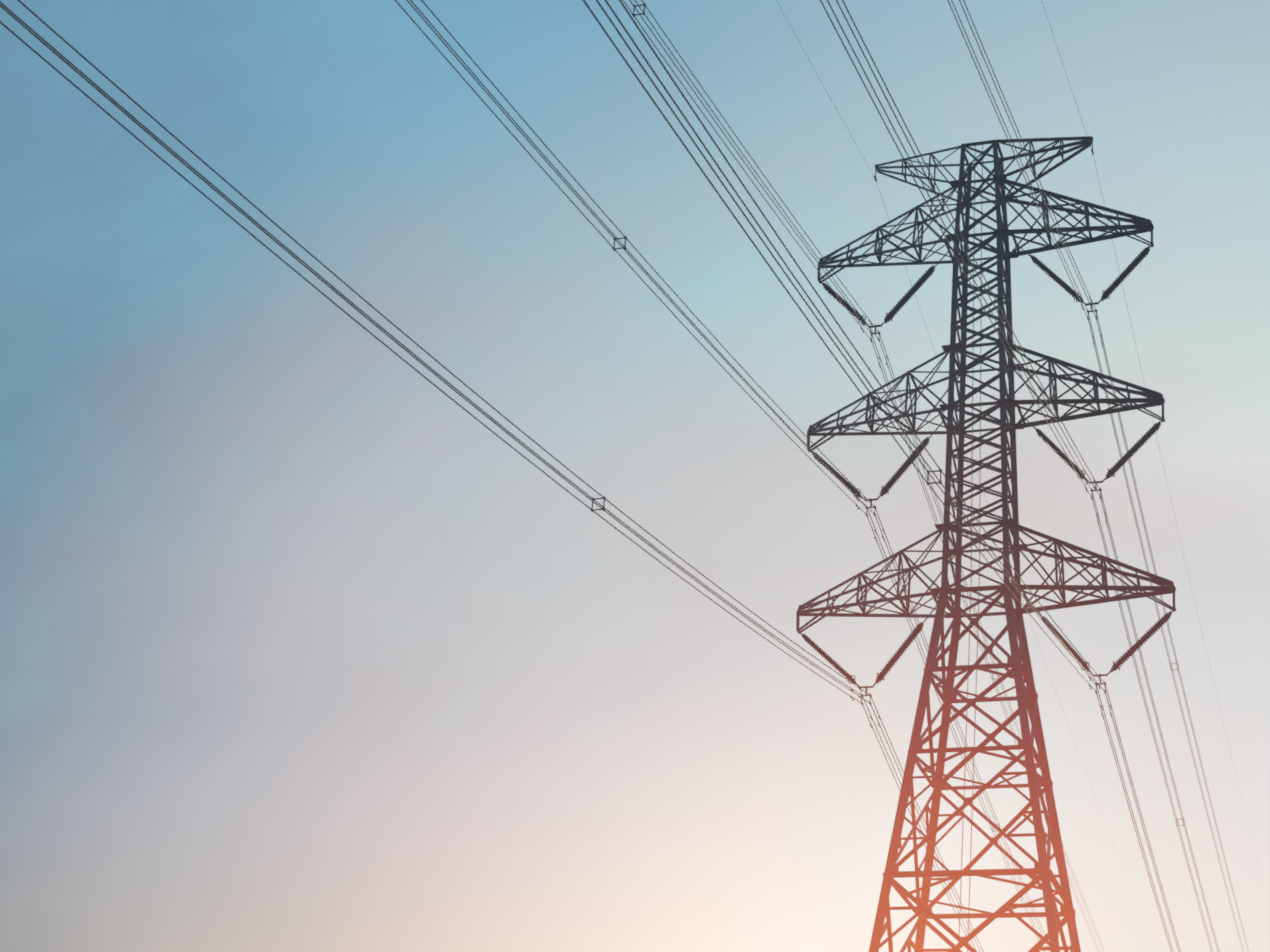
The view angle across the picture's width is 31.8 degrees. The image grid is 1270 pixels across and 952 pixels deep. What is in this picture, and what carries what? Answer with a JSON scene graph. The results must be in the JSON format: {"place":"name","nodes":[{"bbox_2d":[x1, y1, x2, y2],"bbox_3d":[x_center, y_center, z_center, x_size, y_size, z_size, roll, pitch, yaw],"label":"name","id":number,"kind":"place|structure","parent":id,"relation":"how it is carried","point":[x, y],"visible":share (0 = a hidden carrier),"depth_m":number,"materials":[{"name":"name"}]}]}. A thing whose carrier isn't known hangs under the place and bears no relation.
{"place":"outdoors","nodes":[
{"label":"outdoors","id":0,"kind":"place"},
{"bbox_2d":[0,0,1269,951],"label":"sky","id":1,"kind":"structure","parent":0,"point":[298,652],"materials":[{"name":"blue"}]},
{"label":"ground","id":2,"kind":"structure","parent":0,"visible":0},
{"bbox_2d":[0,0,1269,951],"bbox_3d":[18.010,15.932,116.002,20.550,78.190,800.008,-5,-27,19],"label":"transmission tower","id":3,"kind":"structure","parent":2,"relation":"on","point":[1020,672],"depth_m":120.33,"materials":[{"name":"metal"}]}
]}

